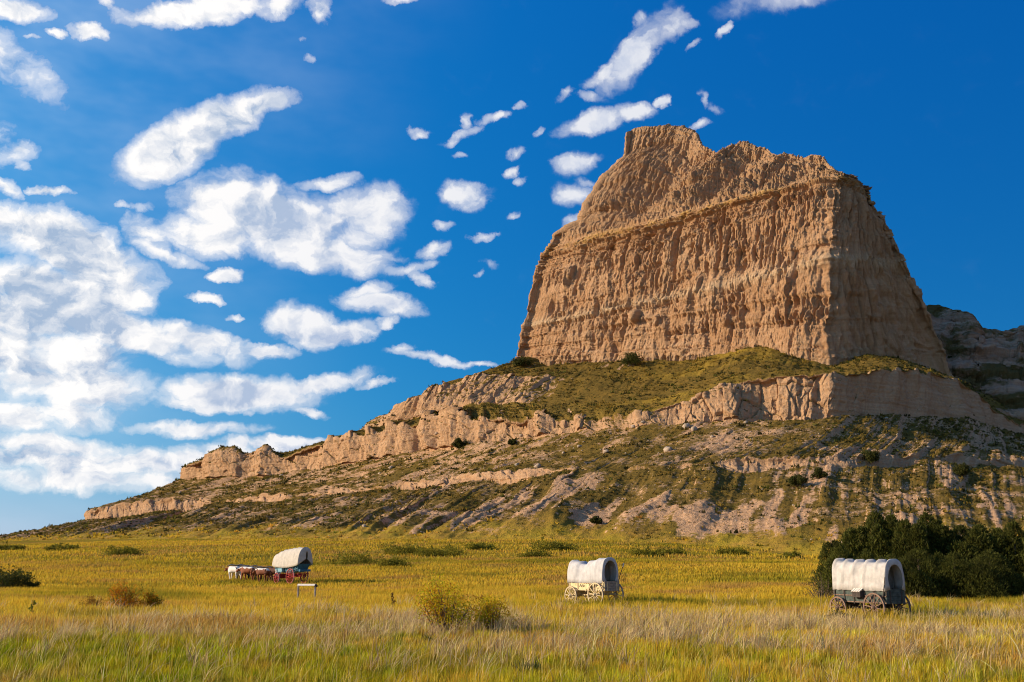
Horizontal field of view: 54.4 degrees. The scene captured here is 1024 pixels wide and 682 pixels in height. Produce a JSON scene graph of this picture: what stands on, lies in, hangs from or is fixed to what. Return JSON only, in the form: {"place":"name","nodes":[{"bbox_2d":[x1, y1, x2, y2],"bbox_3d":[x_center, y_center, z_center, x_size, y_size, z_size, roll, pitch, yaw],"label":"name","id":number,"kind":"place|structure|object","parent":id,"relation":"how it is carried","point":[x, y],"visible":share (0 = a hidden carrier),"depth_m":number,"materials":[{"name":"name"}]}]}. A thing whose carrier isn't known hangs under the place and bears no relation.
{"place":"outdoors","nodes":[
{"label":"outdoors","id":0,"kind":"place"},
{"bbox_2d":[420,633,434,642],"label":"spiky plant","id":1,"kind":"object","parent":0,"point":[428,637],"visible":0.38,"depth_m":29.78,"materials":[{"name":"green plant"}]},
{"bbox_2d":[0,536,1023,681],"bbox_3d":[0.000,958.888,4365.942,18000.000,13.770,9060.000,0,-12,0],"label":"ground","id":2,"kind":"structure","parent":0,"point":[268,558],"depth_m":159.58,"materials":[{"name":"green plant"}]},
{"bbox_2d":[0,540,25,550],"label":"shrub","id":3,"kind":"object","parent":2,"relation":"on","point":[6,546],"visible":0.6,"depth_m":218.41,"materials":[{"name":"green plant"}]},
{"bbox_2d":[0,563,40,587],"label":"shrub","id":4,"kind":"object","parent":2,"relation":"on","point":[13,578],"visible":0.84,"depth_m":88.96,"materials":[{"name":"green plant"}]},
{"bbox_2d":[28,600,35,610],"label":"seed stalk","id":5,"kind":"object","parent":2,"relation":"on","point":[31,606],"visible":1,"depth_m":43.53,"materials":[{"name":"green plant"}]},
{"bbox_2d":[25,581,40,587],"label":"shrub","id":6,"kind":"object","parent":2,"relation":"on","point":[32,584],"visible":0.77,"depth_m":88.97,"materials":[{"name":"green plant"}]},
{"bbox_2d":[44,543,78,550],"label":"shrub","id":7,"kind":"object","parent":2,"relation":"on","point":[57,546],"visible":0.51,"depth_m":209.09,"materials":[{"name":"green plant"}]},
{"bbox_2d":[79,593,103,607],"bbox_3d":[-22.067,13.744,52.295,1.330,0.984,1.287,0,-12,0],"label":"shrub","id":8,"kind":"object","parent":2,"relation":"on","point":[92,599],"visible":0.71,"depth_m":52.21,"materials":[{"name":"brown plant"}]},
{"bbox_2d":[101,545,145,555],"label":"shrub","id":9,"kind":"object","parent":2,"relation":"on","point":[122,551],"visible":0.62,"depth_m":173.90,"materials":[{"name":"green plant"}]},
{"bbox_2d":[104,578,145,607],"bbox_3d":[-19.557,12.992,50.272,2.048,1.991,1.905,5,-13,-22],"label":"shrub","id":10,"kind":"object","parent":2,"relation":"on","point":[117,594],"visible":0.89,"depth_m":50.20,"materials":[{"name":"brown plant"}]},
{"bbox_2d":[135,588,163,609],"bbox_3d":[-18.541,13.268,50.849,1.572,1.318,1.169,-3,-13,12],"label":"shrub","id":11,"kind":"object","parent":2,"relation":"on","point":[152,598],"visible":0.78,"depth_m":50.72,"materials":[{"name":"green plant"}]},
{"bbox_2d":[223,566,240,578],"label":"draft ox","id":12,"kind":"object","parent":2,"relation":"on","point":[231,570],"visible":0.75,"depth_m":109.31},
{"bbox_2d":[235,567,255,580],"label":"draft ox","id":13,"kind":"object","parent":2,"relation":"on","point":[245,570],"visible":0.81,"depth_m":107.15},
{"bbox_2d":[252,568,270,581],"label":"draft ox","id":14,"kind":"object","parent":2,"relation":"on","point":[265,572],"visible":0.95,"depth_m":104.82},
{"bbox_2d":[267,568,280,580],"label":"draft ox","id":15,"kind":"object","parent":2,"relation":"on","point":[273,571],"visible":0.35,"depth_m":105.68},
{"bbox_2d":[270,547,312,582],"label":"covered wagon","id":16,"kind":"object","parent":2,"relation":"on","point":[293,563],"visible":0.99,"depth_m":101.37,"materials":[{"name":"white fabric"}]},
{"bbox_2d":[297,584,317,597],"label":"wooden frame","id":17,"kind":"object","parent":2,"relation":"on","point":[314,585],"visible":0.8,"depth_m":65.93,"materials":[{"name":"grey wood"}]},
{"bbox_2d":[324,547,382,565],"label":"shrub","id":18,"kind":"object","parent":2,"relation":"on","point":[361,558],"visible":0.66,"depth_m":139.65,"materials":[{"name":"green plant"}]},
{"bbox_2d":[366,554,411,566],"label":"shrub","id":19,"kind":"object","parent":2,"relation":"on","point":[393,562],"visible":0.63,"depth_m":130.69,"materials":[{"name":"green plant"}]},
{"bbox_2d":[378,540,428,555],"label":"shrub","id":20,"kind":"object","parent":2,"relation":"on","point":[395,549],"visible":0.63,"depth_m":162.49,"materials":[{"name":"green plant"}]},
{"bbox_2d":[414,542,466,556],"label":"shrub","id":21,"kind":"object","parent":2,"relation":"on","point":[447,550],"visible":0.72,"depth_m":157.58,"materials":[{"name":"green plant"}]},
{"bbox_2d":[411,570,485,631],"bbox_3d":[-2.257,8.995,33.984,2.771,2.280,2.460,-9,-16,36],"label":"shrub","id":22,"kind":"object","parent":2,"relation":"on","point":[430,603],"visible":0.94,"depth_m":33.68,"materials":[{"name":"green plant"}]},
{"bbox_2d":[464,541,496,549],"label":"shrub","id":23,"kind":"object","parent":2,"relation":"on","point":[478,546],"visible":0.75,"depth_m":178.38,"materials":[{"name":"green plant"}]},
{"bbox_2d":[470,594,522,630],"bbox_3d":[-0.610,9.535,34.794,1.981,1.524,1.676,0,-12,0],"label":"shrub","id":24,"kind":"object","parent":2,"relation":"on","point":[488,612],"visible":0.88,"depth_m":34.59,"materials":[{"name":"green plant"}]},
{"bbox_2d":[0,587,1023,681],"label":"bunchgrass","id":25,"kind":"object","parent":2,"relation":"on","point":[837,624],"visible":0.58,"depth_m":30.44,"materials":[{"name":"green plant"}]},
{"bbox_2d":[511,657,537,673],"bbox_3d":[0.209,6.602,20.070,0.765,0.518,0.849,-4,-13,18],"label":"spiky plant","id":26,"kind":"object","parent":2,"relation":"on","point":[527,669],"visible":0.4,"depth_m":20.03,"materials":[{"name":"green plant"}]},
{"bbox_2d":[515,547,551,557],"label":"shrub","id":27,"kind":"object","parent":2,"relation":"on","point":[541,552],"visible":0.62,"depth_m":147.91,"materials":[{"name":"green plant"}]},
{"bbox_2d":[524,656,543,672],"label":"spiky plant","id":28,"kind":"object","parent":2,"relation":"on","point":[535,666],"visible":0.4,"depth_m":20.51,"materials":[{"name":"green plant"}]},
{"bbox_2d":[530,535,580,550],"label":"shrub","id":29,"kind":"object","parent":2,"relation":"on","point":[554,545],"visible":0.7,"depth_m":177.95,"materials":[{"name":"green plant"}]},
{"bbox_2d":[564,557,623,601],"bbox_3d":[4.231,13.795,57.118,1.758,2.704,4.769,9,-15,-34],"label":"covered wagon","id":30,"kind":"object","parent":2,"relation":"on","point":[584,578],"visible":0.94,"depth_m":56.11,"materials":[{"name":"white fabric"}]},
{"bbox_2d":[628,545,665,556],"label":"shrub","id":31,"kind":"object","parent":2,"relation":"on","point":[644,552],"visible":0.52,"depth_m":156.53,"materials":[{"name":"green plant"}]},
{"bbox_2d":[655,545,686,554],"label":"shrub","id":32,"kind":"object","parent":2,"relation":"on","point":[674,551],"visible":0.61,"depth_m":166.78,"materials":[{"name":"green plant"}]},
{"bbox_2d":[711,545,749,554],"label":"shrub","id":33,"kind":"object","parent":2,"relation":"on","point":[729,551],"visible":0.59,"depth_m":175.92,"materials":[{"name":"green plant"}]},
{"bbox_2d":[776,550,804,558],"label":"shrub","id":34,"kind":"object","parent":2,"relation":"on","point":[794,553],"visible":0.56,"depth_m":154.42,"materials":[{"name":"green plant"}]},
{"bbox_2d":[799,569,832,598],"bbox_3d":[18.897,14.832,60.242,2.578,2.334,3.049,10,-16,-39],"label":"shrub","id":35,"kind":"object","parent":2,"relation":"on","point":[820,592],"visible":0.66,"depth_m":60.18,"materials":[{"name":"green plant"}]},
{"bbox_2d":[809,529,852,586],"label":"juniper tree","id":36,"kind":"object","parent":2,"relation":"on","point":[824,552],"visible":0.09,"depth_m":75.40,"materials":[{"name":"green plant"}]},
{"bbox_2d":[825,607,854,619],"bbox_3d":[13.948,11.748,42.362,1.450,0.797,1.422,0,-12,0],"label":"shrub","id":37,"kind":"object","parent":2,"relation":"on","point":[838,611],"visible":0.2,"depth_m":42.30,"materials":[{"name":"beige plant"}]},
{"bbox_2d":[817,541,872,596],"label":"juniper tree","id":38,"kind":"object","parent":2,"relation":"on","point":[827,573],"visible":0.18,"depth_m":68.08,"materials":[{"name":"green plant"}]},
{"bbox_2d":[829,558,910,617],"bbox_3d":[15.882,11.408,45.826,1.777,2.784,4.826,6,-14,-25],"label":"covered wagon","id":39,"kind":"object","parent":2,"relation":"on","point":[874,582],"visible":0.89,"depth_m":44.66,"materials":[{"name":"white fabric"}]},
{"bbox_2d":[857,552,883,560],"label":"juniper tree","id":40,"kind":"object","parent":2,"relation":"on","point":[868,555],"visible":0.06,"depth_m":65.28,"materials":[{"name":"green plant"}]},
{"bbox_2d":[837,509,904,558],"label":"juniper tree","id":41,"kind":"object","parent":2,"relation":"on","point":[874,540],"visible":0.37,"depth_m":71.94,"materials":[{"name":"green plant"}]},
{"bbox_2d":[884,548,953,599],"bbox_3d":[26.661,15.254,64.979,6.092,3.614,6.053,0,-12,0],"label":"juniper tree","id":42,"kind":"object","parent":2,"relation":"on","point":[920,584],"visible":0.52,"depth_m":63.70,"materials":[{"name":"green plant"}]},
{"bbox_2d":[879,517,971,567],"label":"juniper tree","id":43,"kind":"object","parent":2,"relation":"on","point":[907,540],"visible":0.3,"depth_m":69.78,"materials":[{"name":"green plant"}]},
{"bbox_2d":[903,510,952,561],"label":"juniper tree","id":44,"kind":"object","parent":2,"relation":"on","point":[933,525],"visible":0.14,"depth_m":70.87,"materials":[{"name":"green plant"}]},
{"bbox_2d":[929,526,956,560],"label":"juniper tree","id":45,"kind":"object","parent":2,"relation":"on","point":[948,534],"visible":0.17,"depth_m":70.28,"materials":[{"name":"green plant"}]},
{"bbox_2d":[950,524,969,541],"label":"juniper tree","id":46,"kind":"object","parent":2,"relation":"on","point":[961,528],"visible":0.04,"depth_m":72.33,"materials":[{"name":"green plant"}]},
{"bbox_2d":[916,551,1009,599],"bbox_3d":[28.793,15.332,64.596,4.849,3.334,7.068,6,-14,-26],"label":"juniper tree","id":47,"kind":"object","parent":2,"relation":"on","point":[944,567],"visible":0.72,"depth_m":63.20,"materials":[{"name":"green plant"}]},
{"bbox_2d":[943,549,1023,597],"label":"juniper tree","id":48,"kind":"object","parent":2,"relation":"on","point":[1013,582],"visible":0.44,"depth_m":64.58,"materials":[{"name":"green plant"}]},
{"bbox_2d":[951,520,1023,586],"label":"juniper tree","id":49,"kind":"object","parent":2,"relation":"on","point":[1012,531],"visible":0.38,"depth_m":68.88,"materials":[{"name":"green plant"}]},
{"bbox_2d":[964,523,1017,583],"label":"juniper tree","id":50,"kind":"object","parent":2,"relation":"on","point":[975,530],"visible":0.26,"depth_m":69.30,"materials":[{"name":"green plant"}]},
{"bbox_2d":[990,527,1023,555],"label":"juniper tree","id":51,"kind":"object","parent":2,"relation":"on","point":[997,530],"visible":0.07,"depth_m":72.05,"materials":[{"name":"green plant"}]},
{"bbox_2d":[0,346,1023,554],"bbox_3d":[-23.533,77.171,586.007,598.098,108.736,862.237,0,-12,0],"label":"hillside","id":52,"kind":"structure","parent":0,"point":[896,391],"depth_m":350.55,"materials":[{"name":"beige stone"}]},
{"bbox_2d":[452,436,467,448],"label":"shrub","id":53,"kind":"object","parent":52,"relation":"on","point":[458,443],"visible":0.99,"depth_m":422.10,"materials":[{"name":"green plant"}]},
{"bbox_2d":[8,418,1011,539],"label":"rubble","id":54,"kind":"object","parent":52,"relation":"on","point":[652,475],"visible":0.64,"depth_m":289.40,"materials":[{"name":"stone"}]},
{"bbox_2d":[0,344,1023,552],"bbox_3d":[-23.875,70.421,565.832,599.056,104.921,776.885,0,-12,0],"label":"hillside scrub","id":55,"kind":"object","parent":52,"relation":"on","point":[366,503],"visible":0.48,"depth_m":366.89,"materials":[{"name":"green plant"}]},
{"bbox_2d":[507,438,517,444],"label":"shrub","id":56,"kind":"object","parent":52,"relation":"on","point":[511,441],"visible":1,"depth_m":396.80,"materials":[{"name":"green plant"}]},
{"bbox_2d":[511,355,533,365],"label":"shrub","id":57,"kind":"object","parent":52,"relation":"on","point":[522,361],"visible":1,"depth_m":504.18,"materials":[{"name":"green plant"}]},
{"bbox_2d":[589,515,602,523],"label":"shrub","id":58,"kind":"object","parent":52,"relation":"on","point":[595,519],"visible":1,"depth_m":246.75,"materials":[{"name":"green plant"}]},
{"bbox_2d":[617,352,644,365],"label":"shrub","id":59,"kind":"object","parent":52,"relation":"on","point":[631,359],"visible":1,"depth_m":463.22,"materials":[{"name":"green plant"}]},
{"bbox_2d":[663,446,672,452],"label":"boulder","id":60,"kind":"object","parent":52,"relation":"on","point":[666,448],"visible":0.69,"depth_m":322.71,"materials":[{"name":"stone"}]},
{"bbox_2d":[682,423,690,428],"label":"boulder","id":61,"kind":"object","parent":52,"relation":"on","point":[687,425],"visible":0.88,"depth_m":350.95,"materials":[{"name":"stone"}]},
{"bbox_2d":[515,123,953,376],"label":"butte","id":62,"kind":"object","parent":52,"relation":"on","point":[677,243],"visible":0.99,"depth_m":460.58,"materials":[{"name":"beige stone"}]},
{"bbox_2d":[786,472,808,486],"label":"shrub","id":63,"kind":"object","parent":52,"relation":"on","point":[797,480],"visible":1,"depth_m":260.56,"materials":[{"name":"green plant"}]},
{"bbox_2d":[809,466,828,478],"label":"shrub","id":64,"kind":"object","parent":52,"relation":"on","point":[818,473],"visible":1,"depth_m":266.09,"materials":[{"name":"green plant"}]},
{"bbox_2d":[861,448,880,462],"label":"shrub","id":65,"kind":"object","parent":52,"relation":"on","point":[871,456],"visible":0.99,"depth_m":294.94,"materials":[{"name":"green plant"}]},
{"bbox_2d":[952,462,971,476],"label":"shrub","id":66,"kind":"object","parent":52,"relation":"on","point":[963,470],"visible":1,"depth_m":284.22,"materials":[{"name":"green plant"}]},
{"bbox_2d":[0,0,1023,534],"label":"sky","id":67,"kind":"structure","parent":0,"point":[248,225],"materials":[{"name":"blue"}]},
{"bbox_2d":[926,304,1023,420],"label":"bluff","id":68,"kind":"structure","parent":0,"point":[988,361],"depth_m":503.48,"materials":[{"name":"grey stone"}]}
]}

